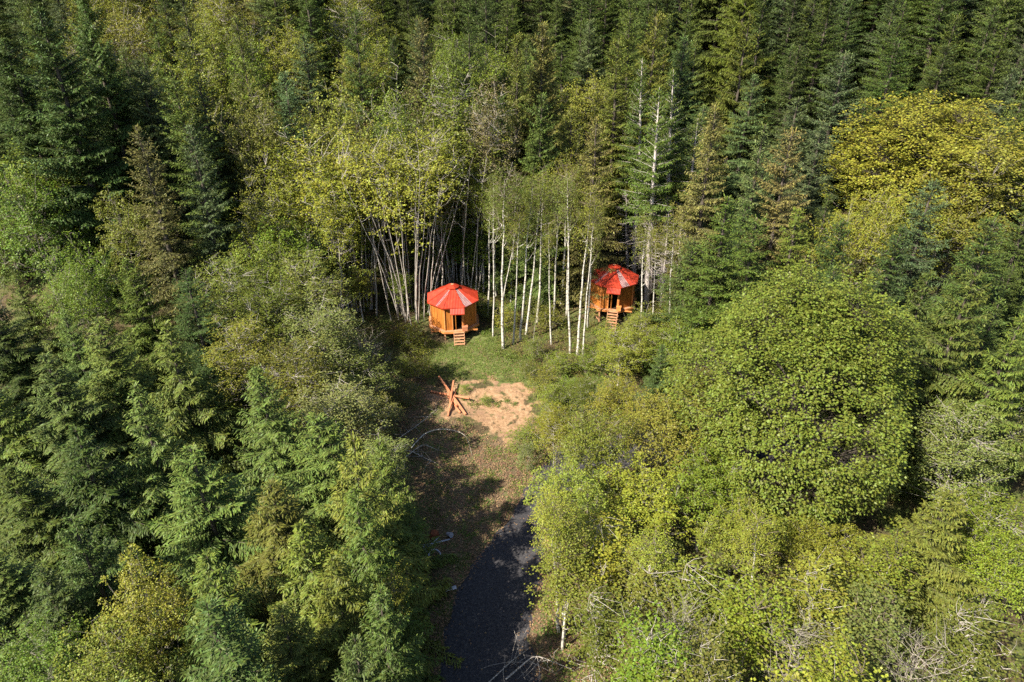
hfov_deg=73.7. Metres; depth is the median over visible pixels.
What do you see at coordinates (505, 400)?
weeds
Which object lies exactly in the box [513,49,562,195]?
fir tree
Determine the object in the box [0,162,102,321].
maple tree
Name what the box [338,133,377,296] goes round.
alder tree
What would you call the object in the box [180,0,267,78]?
maple tree
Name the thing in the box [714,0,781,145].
fir tree
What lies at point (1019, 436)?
alder tree
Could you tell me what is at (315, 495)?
hemlock tree
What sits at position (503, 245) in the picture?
birch tree
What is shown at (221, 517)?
hemlock tree
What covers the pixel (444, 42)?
alder tree
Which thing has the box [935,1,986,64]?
fir tree
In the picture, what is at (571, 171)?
birch tree
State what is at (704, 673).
young tree
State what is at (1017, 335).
fir tree
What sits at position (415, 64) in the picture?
fir tree
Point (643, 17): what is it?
fir tree
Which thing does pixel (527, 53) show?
fir tree
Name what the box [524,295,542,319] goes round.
shrub
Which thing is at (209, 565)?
hemlock tree
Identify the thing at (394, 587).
tree
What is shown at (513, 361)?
weeds
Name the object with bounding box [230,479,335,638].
hemlock tree
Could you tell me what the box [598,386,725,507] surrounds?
maple tree
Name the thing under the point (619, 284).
round cabin
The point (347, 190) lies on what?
alder tree
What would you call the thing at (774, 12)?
fir tree
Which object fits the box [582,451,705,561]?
maple tree
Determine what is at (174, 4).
fir tree
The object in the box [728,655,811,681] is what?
young tree
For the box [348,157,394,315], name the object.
alder tree
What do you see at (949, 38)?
fir tree
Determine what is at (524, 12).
fir tree
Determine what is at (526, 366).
shrub
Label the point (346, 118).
maple tree
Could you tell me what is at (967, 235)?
maple tree
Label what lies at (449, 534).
bucket
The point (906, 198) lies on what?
maple tree
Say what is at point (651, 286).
dead tree
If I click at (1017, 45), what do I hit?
fir tree
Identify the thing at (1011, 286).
fir tree
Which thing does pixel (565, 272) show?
young tree
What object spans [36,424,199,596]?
hemlock tree
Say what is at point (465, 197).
alder tree
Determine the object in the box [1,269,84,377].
hemlock tree
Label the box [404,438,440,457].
fallen branch
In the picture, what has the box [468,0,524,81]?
fir tree
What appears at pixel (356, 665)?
hemlock tree
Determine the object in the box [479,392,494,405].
shrub
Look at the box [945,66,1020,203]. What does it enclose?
fir tree
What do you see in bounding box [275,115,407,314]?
maple clump
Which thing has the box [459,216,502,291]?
young tree
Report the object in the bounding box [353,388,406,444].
alder tree
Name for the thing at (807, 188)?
fir tree
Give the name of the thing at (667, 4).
fir tree
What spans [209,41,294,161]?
maple tree
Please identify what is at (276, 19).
fir tree
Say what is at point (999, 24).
fir tree
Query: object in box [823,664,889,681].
young tree
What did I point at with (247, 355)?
alder tree
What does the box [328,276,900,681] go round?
leaf litter
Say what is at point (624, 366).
shrub
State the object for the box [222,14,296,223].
fir tree
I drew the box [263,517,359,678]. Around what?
hemlock tree
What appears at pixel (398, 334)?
shrub
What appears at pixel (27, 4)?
fir tree
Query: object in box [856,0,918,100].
fir tree
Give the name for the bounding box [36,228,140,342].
maple tree
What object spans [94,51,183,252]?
fir tree
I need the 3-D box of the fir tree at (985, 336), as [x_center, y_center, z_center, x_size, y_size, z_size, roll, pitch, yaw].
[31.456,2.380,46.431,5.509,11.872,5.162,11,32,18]
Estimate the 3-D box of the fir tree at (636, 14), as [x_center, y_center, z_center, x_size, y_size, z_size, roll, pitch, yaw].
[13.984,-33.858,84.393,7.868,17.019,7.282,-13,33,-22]
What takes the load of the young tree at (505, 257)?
on the ground at (508, 420)
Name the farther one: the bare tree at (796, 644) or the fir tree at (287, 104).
the fir tree at (287, 104)
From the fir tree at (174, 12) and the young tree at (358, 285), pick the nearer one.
the young tree at (358, 285)
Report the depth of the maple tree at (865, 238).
54.37 m
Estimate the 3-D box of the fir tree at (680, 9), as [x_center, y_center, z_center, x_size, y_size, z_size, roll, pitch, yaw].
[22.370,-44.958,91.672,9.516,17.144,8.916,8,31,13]
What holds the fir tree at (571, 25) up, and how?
on the ground at (508, 420)
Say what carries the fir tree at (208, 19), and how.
on the ground at (508, 420)
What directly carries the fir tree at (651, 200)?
on the ground at (508, 420)
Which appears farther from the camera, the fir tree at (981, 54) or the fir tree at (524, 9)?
the fir tree at (524, 9)
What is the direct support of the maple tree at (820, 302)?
on the ground at (508, 420)
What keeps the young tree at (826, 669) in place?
on the ground at (508, 420)
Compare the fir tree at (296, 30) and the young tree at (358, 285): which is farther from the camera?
the fir tree at (296, 30)
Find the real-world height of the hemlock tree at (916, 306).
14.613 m
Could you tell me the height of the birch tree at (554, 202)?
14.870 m
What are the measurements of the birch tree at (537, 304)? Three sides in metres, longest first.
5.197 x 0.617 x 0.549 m
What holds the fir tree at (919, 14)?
on the ground at (508, 420)
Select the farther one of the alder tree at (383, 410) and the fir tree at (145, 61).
the fir tree at (145, 61)
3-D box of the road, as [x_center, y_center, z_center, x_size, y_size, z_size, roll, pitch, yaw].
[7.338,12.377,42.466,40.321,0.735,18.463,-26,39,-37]
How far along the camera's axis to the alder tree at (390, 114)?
63.82 m
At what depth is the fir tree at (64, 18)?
77.19 m
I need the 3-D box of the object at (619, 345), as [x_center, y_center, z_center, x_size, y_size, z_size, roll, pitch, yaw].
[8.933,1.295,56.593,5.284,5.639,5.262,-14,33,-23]
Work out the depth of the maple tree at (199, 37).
72.65 m
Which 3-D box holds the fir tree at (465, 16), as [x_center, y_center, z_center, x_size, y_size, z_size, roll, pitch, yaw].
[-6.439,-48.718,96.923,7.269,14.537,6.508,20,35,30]
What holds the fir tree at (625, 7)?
on the ground at (508, 420)
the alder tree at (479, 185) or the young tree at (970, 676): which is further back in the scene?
the alder tree at (479, 185)
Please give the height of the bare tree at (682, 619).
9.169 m
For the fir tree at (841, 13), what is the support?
on the ground at (508, 420)
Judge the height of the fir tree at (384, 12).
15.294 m
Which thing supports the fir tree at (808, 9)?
on the ground at (508, 420)
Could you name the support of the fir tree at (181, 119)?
on the ground at (508, 420)
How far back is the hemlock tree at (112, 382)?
44.12 m
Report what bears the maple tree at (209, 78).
on the ground at (508, 420)
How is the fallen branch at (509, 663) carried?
on the ground at (508, 420)
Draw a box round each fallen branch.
[392,438,434,472]
[396,402,438,443]
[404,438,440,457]
[410,419,471,453]
[481,633,532,681]
[505,652,570,679]
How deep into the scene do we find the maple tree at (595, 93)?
76.41 m
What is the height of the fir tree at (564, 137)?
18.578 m
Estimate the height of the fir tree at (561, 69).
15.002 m
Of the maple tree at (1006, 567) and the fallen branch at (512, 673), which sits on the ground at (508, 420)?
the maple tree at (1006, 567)
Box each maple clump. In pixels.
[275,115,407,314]
[329,116,469,325]
[386,90,521,291]
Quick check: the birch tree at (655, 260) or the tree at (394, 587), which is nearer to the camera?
the tree at (394, 587)
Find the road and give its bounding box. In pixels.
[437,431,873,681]
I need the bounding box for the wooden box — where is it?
[462,325,467,330]
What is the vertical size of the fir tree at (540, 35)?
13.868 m
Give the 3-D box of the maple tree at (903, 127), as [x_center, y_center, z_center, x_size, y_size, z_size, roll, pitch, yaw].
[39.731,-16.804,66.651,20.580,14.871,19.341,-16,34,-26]
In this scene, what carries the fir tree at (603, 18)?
on the ground at (508, 420)
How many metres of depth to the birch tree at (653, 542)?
31.96 m
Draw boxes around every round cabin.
[427,283,478,345]
[587,264,638,328]
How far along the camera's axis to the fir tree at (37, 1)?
77.68 m
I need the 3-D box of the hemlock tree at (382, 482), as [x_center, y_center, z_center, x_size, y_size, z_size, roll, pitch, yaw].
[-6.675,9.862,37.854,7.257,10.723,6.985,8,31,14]
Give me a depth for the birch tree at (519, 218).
57.93 m
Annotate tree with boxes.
[0,0,23,45]
[0,0,50,52]
[0,3,41,111]
[0,8,28,97]
[0,36,71,187]
[0,36,113,292]
[0,75,24,172]
[0,80,45,224]
[0,136,10,189]
[0,138,102,269]
[0,141,18,238]
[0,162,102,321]
[0,169,47,288]
[0,229,34,333]
[0,303,77,430]
[0,385,30,429]
[0,388,78,545]
[0,463,109,592]
[0,550,85,681]
[0,610,117,681]
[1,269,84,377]
[2,0,51,75]
[5,0,71,80]
[6,566,175,681]
[14,0,73,102]
[14,6,179,315]
[17,8,68,152]
[17,352,141,517]
[23,258,128,358]
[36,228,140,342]
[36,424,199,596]
[38,95,101,219]
[39,0,78,38]
[42,0,81,53]
[42,36,90,150]
[42,43,96,159]
[44,0,99,103]
[49,152,136,252]
[51,607,174,681]
[53,0,111,41]
[53,309,102,412]
[54,514,188,680]
[59,0,158,82]
[61,18,112,105]
[66,0,128,62]
[66,0,184,265]
[69,74,112,200]
[70,0,151,55]
[71,315,202,497]
[72,13,144,148]
[83,543,195,681]
[85,184,178,320]
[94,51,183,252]
[96,2,176,111]
[107,672,128,681]
[108,257,198,404]
[109,0,160,55]
[116,0,205,75]
[116,45,160,149]
[116,381,242,592]
[121,59,229,275]
[123,123,233,361]
[131,52,194,195]
[140,319,259,497]
[141,443,273,657]
[142,0,185,35]
[143,17,195,159]
[145,0,205,58]
[148,0,201,86]
[149,0,220,125]
[149,33,247,186]
[152,71,259,286]
[158,549,280,681]
[167,0,247,180]
[168,267,258,427]
[173,0,247,140]
[177,0,263,105]
[177,72,268,238]
[177,124,275,350]
[179,591,287,681]
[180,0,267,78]
[183,249,277,362]
[184,0,234,65]
[197,312,295,426]
[207,70,304,237]
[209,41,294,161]
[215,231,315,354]
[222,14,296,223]
[223,173,308,302]
[224,17,289,118]
[225,0,269,51]
[226,364,337,531]
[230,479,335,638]
[231,265,313,389]
[238,335,343,445]
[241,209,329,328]
[242,0,305,71]
[250,0,309,101]
[251,121,336,293]
[256,4,326,125]
[258,597,343,681]
[259,246,359,361]
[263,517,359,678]
[269,69,341,259]
[271,411,434,577]
[276,286,381,401]
[279,91,336,178]
[280,0,336,30]
[282,0,334,49]
[285,33,346,177]
[289,0,343,120]
[290,70,384,272]
[290,368,398,457]
[292,0,342,84]
[293,158,376,316]
[309,181,363,328]
[309,430,464,671]
[310,551,440,681]
[313,243,363,315]
[317,0,377,106]
[320,343,404,408]
[321,32,399,136]
[321,145,372,305]
[324,226,369,302]
[325,0,387,64]
[326,1,343,39]
[331,633,396,681]
[332,484,444,681]
[333,101,387,230]
[336,0,379,36]
[336,8,392,202]
[338,30,399,130]
[338,103,394,259]
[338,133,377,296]
[339,214,390,293]
[342,260,380,321]
[346,328,402,388]
[347,424,416,494]
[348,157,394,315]
[350,126,413,302]
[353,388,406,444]
[354,9,402,104]
[358,582,431,681]
[364,436,457,616]
[366,59,429,281]
[367,119,420,244]
[370,0,404,92]
[370,231,409,296]
[371,125,421,285]
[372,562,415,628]
[375,0,407,62]
[378,100,422,210]
[380,35,414,138]
[385,269,417,315]
[389,0,432,78]
[390,212,434,287]
[395,0,440,40]
[395,16,443,133]
[396,0,426,99]
[396,116,444,284]
[398,17,457,236]
[398,87,459,144]
[402,143,457,296]
[404,18,452,130]
[412,58,492,229]
[413,128,460,286]
[417,119,471,277]
[418,237,453,287]
[419,0,458,73]
[421,159,461,285]
[426,0,468,63]
[428,0,460,115]
[428,14,483,154]
[428,27,477,115]
[428,206,473,282]
[434,0,474,92]
[436,145,475,277]
[441,142,487,284]
[442,218,482,285]
[445,14,495,196]
[451,0,476,50]
[451,159,496,289]
[452,0,488,62]
[454,102,488,239]
[455,0,499,113]
[456,24,523,167]
[458,0,506,139]
[459,142,507,279]
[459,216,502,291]
[461,74,524,274]
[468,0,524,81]
[473,94,529,295]
[476,0,519,47]
[476,184,504,315]
[478,0,516,49]
[478,105,522,225]
[479,158,503,296]
[480,165,508,336]
[483,0,523,118]
[483,220,524,287]
[484,160,529,348]
[485,31,539,253]
[489,71,514,185]
[491,91,573,311]
[498,0,532,100]
[498,20,574,223]
[498,210,526,322]
[501,188,535,343]
[502,166,526,300]
[504,264,530,298]
[509,0,537,50]
[510,0,535,31]
[510,34,533,109]
[511,40,534,167]
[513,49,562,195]
[513,162,551,341]
[514,0,573,86]
[517,448,614,574]
[518,1,543,36]
[520,159,561,334]
[520,528,601,650]
[522,24,556,136]
[525,0,568,66]
[527,476,587,632]
[528,161,562,323]
[528,398,574,466]
[533,298,539,338]
[533,491,594,638]
[536,0,574,35]
[536,209,561,343]
[536,493,593,622]
[539,0,573,50]
[540,403,645,521]
[543,173,571,315]
[544,0,574,108]
[545,40,586,165]
[548,106,599,291]
[548,148,581,304]
[548,159,563,262]
[549,148,586,352]
[553,115,630,318]
[555,69,629,165]
[555,161,580,315]
[556,263,574,296]
[557,122,603,206]
[558,0,607,74]
[558,0,613,111]
[558,18,608,156]
[559,7,599,130]
[559,375,604,416]
[561,579,642,681]
[562,0,594,63]
[565,511,647,620]
[566,164,607,354]
[570,146,600,283]
[575,190,607,353]
[578,35,637,238]
[581,186,606,327]
[581,368,655,448]
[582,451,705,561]
[584,0,627,44]
[585,0,623,95]
[592,10,648,166]
[594,0,638,62]
[596,0,650,135]
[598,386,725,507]
[602,90,647,190]
[604,12,680,229]
[607,600,693,681]
[611,0,649,91]
[611,57,660,274]
[611,193,645,269]
[611,527,701,649]
[615,86,680,309]
[616,301,676,372]
[617,0,661,100]
[618,128,678,261]
[625,516,689,639]
[630,13,685,157]
[630,343,681,427]
[631,0,678,48]
[631,65,702,295]
[631,204,659,339]
[632,0,670,122]
[632,2,663,38]
[632,195,660,290]
[633,235,719,380]
[638,316,711,385]
[641,194,745,395]
[643,208,677,313]
[643,440,767,563]
[644,102,731,327]
[644,569,714,678]
[645,223,669,334]
[645,550,755,667]
[651,35,709,202]
[654,0,676,79]
[654,9,695,116]
[654,614,745,681]
[655,200,694,311]
[655,247,934,542]
[656,114,721,286]
[656,352,735,425]
[656,669,714,681]
[659,133,720,263]
[660,0,725,39]
[660,222,684,280]
[661,0,706,63]
[666,0,709,109]
[669,31,715,154]
[671,106,724,227]
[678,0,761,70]
[681,490,794,603]
[684,11,769,187]
[692,0,777,120]
[695,566,811,681]
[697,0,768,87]
[698,213,779,408]
[704,200,757,338]
[711,73,768,222]
[713,123,776,287]
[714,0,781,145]
[717,150,775,280]
[723,491,787,614]
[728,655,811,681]
[738,126,816,288]
[740,44,805,175]
[742,207,813,411]
[743,36,813,196]
[748,0,807,91]
[751,547,859,681]
[752,586,840,681]
[753,0,812,128]
[753,264,843,449]
[754,97,810,251]
[755,0,780,48]
[757,118,833,276]
[758,0,790,26]
[761,507,872,610]
[763,0,824,61]
[765,218,858,402]
[765,624,881,681]
[770,0,853,152]
[774,0,825,112]
[783,0,832,82]
[786,50,865,221]
[789,193,836,334]
[801,180,928,307]
[802,51,858,184]
[806,573,927,681]
[809,124,933,247]
[810,0,868,104]
[815,0,850,59]
[815,0,862,82]
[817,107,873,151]
[817,224,915,420]
[822,88,1023,238]
[822,518,935,654]
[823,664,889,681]
[826,1,878,55]
[826,178,975,279]
[827,269,940,454]
[831,486,996,666]
[832,37,920,203]
[839,269,992,522]
[842,0,898,74]
[842,0,912,115]
[845,1,917,145]
[853,0,888,36]
[855,0,911,57]
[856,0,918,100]
[862,606,976,681]
[865,178,952,353]
[886,0,948,64]
[887,41,962,179]
[889,0,965,117]
[893,121,1023,287]
[894,0,968,94]
[895,13,965,149]
[895,391,1021,531]
[898,174,1022,301]
[900,0,947,38]
[901,315,1023,531]
[902,587,1023,681]
[913,211,1015,412]
[920,0,985,79]
[921,263,979,339]
[921,483,1023,602]
[929,4,1002,146]
[929,298,1007,447]
[930,201,1023,350]
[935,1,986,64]
[940,21,1018,178]
[941,0,1023,116]
[942,675,976,681]
[943,0,983,38]
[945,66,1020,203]
[947,0,1023,99]
[948,520,1023,637]
[954,90,1023,241]
[959,281,1006,369]
[961,0,1023,65]
[962,0,1023,38]
[964,399,1023,495]
[969,263,1020,369]
[976,16,1023,139]
[977,190,1023,260]
[981,301,1023,407]
[985,327,1023,422]
[987,42,1023,149]
[988,240,1023,343]
[990,0,1023,84]
[991,148,1023,224]
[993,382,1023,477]
[1002,120,1023,196]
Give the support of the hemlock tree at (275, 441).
on the ground at (508, 420)
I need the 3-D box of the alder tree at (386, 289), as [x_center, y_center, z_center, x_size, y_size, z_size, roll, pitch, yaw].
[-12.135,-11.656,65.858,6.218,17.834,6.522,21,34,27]
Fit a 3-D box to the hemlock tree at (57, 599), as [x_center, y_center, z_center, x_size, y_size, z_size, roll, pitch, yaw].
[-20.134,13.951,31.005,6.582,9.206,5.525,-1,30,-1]
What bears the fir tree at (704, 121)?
on the ground at (508, 420)
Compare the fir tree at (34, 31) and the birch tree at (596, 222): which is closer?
the birch tree at (596, 222)
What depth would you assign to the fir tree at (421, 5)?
96.56 m
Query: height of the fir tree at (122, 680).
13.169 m
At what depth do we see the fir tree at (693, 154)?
64.59 m
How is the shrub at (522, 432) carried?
on the ground at (508, 420)
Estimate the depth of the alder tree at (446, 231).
64.93 m
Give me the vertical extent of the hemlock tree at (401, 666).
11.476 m
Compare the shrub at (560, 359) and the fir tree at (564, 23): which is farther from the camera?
the fir tree at (564, 23)
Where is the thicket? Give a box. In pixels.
[480,264,659,376]
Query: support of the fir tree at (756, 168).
on the ground at (508, 420)
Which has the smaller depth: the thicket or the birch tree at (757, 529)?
the birch tree at (757, 529)
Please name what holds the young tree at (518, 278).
on the ground at (508, 420)
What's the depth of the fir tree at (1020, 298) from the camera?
59.29 m
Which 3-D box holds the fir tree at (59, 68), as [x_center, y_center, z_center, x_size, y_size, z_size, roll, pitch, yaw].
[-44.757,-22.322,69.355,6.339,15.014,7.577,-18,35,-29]
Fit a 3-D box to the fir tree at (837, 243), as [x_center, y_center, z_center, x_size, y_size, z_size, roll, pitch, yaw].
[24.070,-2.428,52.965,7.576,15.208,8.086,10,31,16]
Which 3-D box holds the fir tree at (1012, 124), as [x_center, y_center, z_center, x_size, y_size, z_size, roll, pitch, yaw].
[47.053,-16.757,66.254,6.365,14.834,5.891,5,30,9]
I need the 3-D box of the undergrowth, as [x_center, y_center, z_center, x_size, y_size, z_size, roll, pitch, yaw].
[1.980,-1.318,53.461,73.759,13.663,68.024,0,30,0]
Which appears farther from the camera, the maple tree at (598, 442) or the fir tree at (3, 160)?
the fir tree at (3, 160)
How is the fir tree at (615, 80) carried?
on the ground at (508, 420)
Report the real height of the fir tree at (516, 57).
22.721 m
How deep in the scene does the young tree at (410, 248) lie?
69.02 m
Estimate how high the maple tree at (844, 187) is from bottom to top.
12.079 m
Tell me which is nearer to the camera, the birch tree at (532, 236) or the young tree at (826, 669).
the young tree at (826, 669)
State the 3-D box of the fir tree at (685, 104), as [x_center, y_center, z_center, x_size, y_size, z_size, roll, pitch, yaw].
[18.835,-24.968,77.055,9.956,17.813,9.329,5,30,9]
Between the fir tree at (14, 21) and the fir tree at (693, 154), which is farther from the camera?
the fir tree at (14, 21)
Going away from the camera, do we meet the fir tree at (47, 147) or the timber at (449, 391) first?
the timber at (449, 391)
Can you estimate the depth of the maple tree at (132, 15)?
86.92 m
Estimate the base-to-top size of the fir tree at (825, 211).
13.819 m
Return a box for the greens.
[478,252,669,378]
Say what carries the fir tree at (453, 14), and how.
on the ground at (508, 420)
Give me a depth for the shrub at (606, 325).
62.54 m
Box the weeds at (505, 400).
[455,392,533,411]
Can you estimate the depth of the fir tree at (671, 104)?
63.51 m
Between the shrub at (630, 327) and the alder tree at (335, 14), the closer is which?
the shrub at (630, 327)
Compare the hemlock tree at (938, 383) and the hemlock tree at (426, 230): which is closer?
the hemlock tree at (938, 383)
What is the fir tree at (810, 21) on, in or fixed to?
on the ground at (508, 420)
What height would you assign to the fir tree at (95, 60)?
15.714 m
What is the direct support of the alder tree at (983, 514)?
on the ground at (508, 420)
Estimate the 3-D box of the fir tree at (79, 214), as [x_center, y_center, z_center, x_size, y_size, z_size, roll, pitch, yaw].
[-35.755,-14.902,58.370,10.601,24.969,13.341,13,33,22]
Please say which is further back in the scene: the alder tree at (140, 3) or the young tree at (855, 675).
the alder tree at (140, 3)
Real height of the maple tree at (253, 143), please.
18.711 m
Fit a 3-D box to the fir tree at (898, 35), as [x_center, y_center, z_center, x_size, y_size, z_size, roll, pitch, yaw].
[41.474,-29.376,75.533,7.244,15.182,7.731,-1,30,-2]
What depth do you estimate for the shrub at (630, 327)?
62.91 m
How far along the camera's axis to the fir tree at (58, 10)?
88.08 m
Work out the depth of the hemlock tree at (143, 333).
51.71 m
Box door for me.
[453,315,456,329]
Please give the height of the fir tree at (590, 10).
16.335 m
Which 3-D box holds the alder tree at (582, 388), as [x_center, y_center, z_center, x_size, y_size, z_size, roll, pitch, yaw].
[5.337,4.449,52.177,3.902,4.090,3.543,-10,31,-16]
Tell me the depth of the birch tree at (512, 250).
62.83 m
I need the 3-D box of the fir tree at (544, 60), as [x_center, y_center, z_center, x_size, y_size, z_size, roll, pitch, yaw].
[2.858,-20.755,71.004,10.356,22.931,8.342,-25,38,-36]
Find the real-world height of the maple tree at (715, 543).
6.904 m
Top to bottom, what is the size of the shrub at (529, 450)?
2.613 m
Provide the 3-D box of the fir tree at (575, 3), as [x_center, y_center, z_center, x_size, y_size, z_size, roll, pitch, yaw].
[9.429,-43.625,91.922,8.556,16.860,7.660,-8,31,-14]
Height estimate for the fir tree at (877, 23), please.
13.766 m
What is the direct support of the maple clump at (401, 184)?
on the ground at (508, 420)
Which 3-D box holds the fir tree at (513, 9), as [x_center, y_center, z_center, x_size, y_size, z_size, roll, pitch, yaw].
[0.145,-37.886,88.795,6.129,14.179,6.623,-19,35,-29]
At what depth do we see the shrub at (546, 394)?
52.79 m
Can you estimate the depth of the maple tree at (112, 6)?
76.11 m
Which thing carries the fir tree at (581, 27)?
on the ground at (508, 420)
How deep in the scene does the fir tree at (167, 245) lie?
55.09 m
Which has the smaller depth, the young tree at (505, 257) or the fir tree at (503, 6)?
the young tree at (505, 257)
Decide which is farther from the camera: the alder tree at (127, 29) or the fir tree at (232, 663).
the alder tree at (127, 29)
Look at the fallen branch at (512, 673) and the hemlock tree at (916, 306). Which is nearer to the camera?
the fallen branch at (512, 673)
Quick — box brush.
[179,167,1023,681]
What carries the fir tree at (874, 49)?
on the ground at (508, 420)
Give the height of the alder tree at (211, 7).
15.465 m
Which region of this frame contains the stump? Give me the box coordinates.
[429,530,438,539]
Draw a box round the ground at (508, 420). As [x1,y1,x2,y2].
[0,0,1023,681]
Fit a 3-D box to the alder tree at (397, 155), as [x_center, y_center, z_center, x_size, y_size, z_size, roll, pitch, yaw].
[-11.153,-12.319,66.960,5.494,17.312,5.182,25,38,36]
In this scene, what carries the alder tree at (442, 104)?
on the ground at (508, 420)
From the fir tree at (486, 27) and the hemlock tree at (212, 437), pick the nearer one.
the hemlock tree at (212, 437)
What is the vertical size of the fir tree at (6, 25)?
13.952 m
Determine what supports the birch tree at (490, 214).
on the ground at (508, 420)
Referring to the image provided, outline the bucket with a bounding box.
[446,532,452,537]
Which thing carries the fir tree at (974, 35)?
on the ground at (508, 420)
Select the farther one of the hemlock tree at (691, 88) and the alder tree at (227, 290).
the hemlock tree at (691, 88)
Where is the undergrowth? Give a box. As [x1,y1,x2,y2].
[5,144,1023,681]
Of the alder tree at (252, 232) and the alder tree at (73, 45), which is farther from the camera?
the alder tree at (73, 45)
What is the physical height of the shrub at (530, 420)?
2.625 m
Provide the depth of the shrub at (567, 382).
55.12 m
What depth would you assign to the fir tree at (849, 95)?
72.04 m
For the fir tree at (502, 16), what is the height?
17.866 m
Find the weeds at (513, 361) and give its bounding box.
[407,339,602,533]
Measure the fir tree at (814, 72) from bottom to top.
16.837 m
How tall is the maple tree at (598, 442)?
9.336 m
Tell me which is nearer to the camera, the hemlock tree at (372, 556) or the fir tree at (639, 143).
the hemlock tree at (372, 556)
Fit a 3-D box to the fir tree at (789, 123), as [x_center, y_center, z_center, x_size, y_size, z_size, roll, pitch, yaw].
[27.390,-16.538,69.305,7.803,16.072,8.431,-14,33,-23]
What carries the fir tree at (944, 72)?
on the ground at (508, 420)
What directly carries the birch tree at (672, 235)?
on the ground at (508, 420)
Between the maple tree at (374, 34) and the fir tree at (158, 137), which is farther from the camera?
the maple tree at (374, 34)
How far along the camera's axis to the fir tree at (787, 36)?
78.38 m
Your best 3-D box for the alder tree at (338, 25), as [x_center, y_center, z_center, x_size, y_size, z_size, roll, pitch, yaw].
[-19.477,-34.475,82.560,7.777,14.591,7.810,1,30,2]
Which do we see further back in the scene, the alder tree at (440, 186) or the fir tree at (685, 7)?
the fir tree at (685, 7)
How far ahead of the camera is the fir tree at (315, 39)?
84.29 m
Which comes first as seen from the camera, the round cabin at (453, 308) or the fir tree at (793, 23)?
the round cabin at (453, 308)
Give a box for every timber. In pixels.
[430,391,469,398]
[438,376,466,414]
[447,380,453,415]
[448,388,456,408]
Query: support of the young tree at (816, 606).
on the ground at (508, 420)
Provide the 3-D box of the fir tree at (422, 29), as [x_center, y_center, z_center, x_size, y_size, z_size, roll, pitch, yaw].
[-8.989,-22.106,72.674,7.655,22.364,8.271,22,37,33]
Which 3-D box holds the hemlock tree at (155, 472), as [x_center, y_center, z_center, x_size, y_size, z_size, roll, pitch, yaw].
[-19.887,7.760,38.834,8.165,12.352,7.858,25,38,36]
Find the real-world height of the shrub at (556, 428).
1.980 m
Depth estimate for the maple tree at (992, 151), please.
59.24 m
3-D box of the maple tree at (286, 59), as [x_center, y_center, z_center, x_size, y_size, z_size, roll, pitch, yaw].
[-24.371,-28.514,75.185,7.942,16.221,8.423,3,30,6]
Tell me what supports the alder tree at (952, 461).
on the ground at (508, 420)
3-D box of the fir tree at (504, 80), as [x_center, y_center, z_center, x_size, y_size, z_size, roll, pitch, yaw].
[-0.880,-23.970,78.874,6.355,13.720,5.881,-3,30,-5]
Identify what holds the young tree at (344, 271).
on the ground at (508, 420)
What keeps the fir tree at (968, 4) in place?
on the ground at (508, 420)
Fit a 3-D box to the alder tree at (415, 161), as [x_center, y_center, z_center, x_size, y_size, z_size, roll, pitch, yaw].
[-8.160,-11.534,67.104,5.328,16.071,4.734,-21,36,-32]
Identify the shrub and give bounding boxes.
[385,323,420,343]
[390,353,418,374]
[394,378,419,406]
[396,323,430,354]
[403,347,435,379]
[458,383,473,393]
[476,297,492,317]
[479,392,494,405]
[492,301,519,328]
[502,423,546,457]
[515,440,541,474]
[517,360,538,378]
[522,411,549,443]
[523,335,547,362]
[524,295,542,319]
[525,363,562,396]
[531,303,566,330]
[532,384,564,414]
[537,380,567,411]
[538,350,580,374]
[544,409,577,444]
[555,374,587,404]
[567,340,606,374]
[595,315,613,342]
[608,355,641,375]
[619,316,641,342]
[656,303,677,313]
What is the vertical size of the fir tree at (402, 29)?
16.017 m
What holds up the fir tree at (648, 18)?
on the ground at (508, 420)
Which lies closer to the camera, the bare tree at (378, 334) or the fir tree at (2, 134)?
the bare tree at (378, 334)
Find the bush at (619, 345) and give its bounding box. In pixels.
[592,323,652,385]
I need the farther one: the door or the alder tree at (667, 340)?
the door
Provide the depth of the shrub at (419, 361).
57.55 m
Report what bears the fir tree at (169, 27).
on the ground at (508, 420)
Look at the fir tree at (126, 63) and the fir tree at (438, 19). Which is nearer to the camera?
the fir tree at (126, 63)
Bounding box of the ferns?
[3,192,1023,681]
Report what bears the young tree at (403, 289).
on the ground at (508, 420)
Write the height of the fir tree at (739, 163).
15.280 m
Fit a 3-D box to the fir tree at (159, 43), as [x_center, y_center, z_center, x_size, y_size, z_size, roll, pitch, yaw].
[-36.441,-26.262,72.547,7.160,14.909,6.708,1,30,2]
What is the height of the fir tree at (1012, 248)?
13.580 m
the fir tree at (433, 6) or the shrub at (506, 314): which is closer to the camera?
the shrub at (506, 314)
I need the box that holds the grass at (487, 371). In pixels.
[406,329,626,654]
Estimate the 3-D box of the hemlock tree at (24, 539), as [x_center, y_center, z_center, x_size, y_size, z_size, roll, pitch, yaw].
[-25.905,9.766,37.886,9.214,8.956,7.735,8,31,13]
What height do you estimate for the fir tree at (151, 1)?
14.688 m
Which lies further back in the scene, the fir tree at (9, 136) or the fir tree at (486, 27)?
the fir tree at (486, 27)
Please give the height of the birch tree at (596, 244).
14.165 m
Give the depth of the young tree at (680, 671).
23.38 m
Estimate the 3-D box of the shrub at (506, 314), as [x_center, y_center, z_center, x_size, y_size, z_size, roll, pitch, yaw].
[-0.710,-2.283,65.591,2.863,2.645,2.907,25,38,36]
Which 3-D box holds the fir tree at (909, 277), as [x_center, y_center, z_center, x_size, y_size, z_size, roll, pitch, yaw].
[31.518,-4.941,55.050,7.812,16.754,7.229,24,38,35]
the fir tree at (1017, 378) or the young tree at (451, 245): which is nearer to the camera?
the fir tree at (1017, 378)
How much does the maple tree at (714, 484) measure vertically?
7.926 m

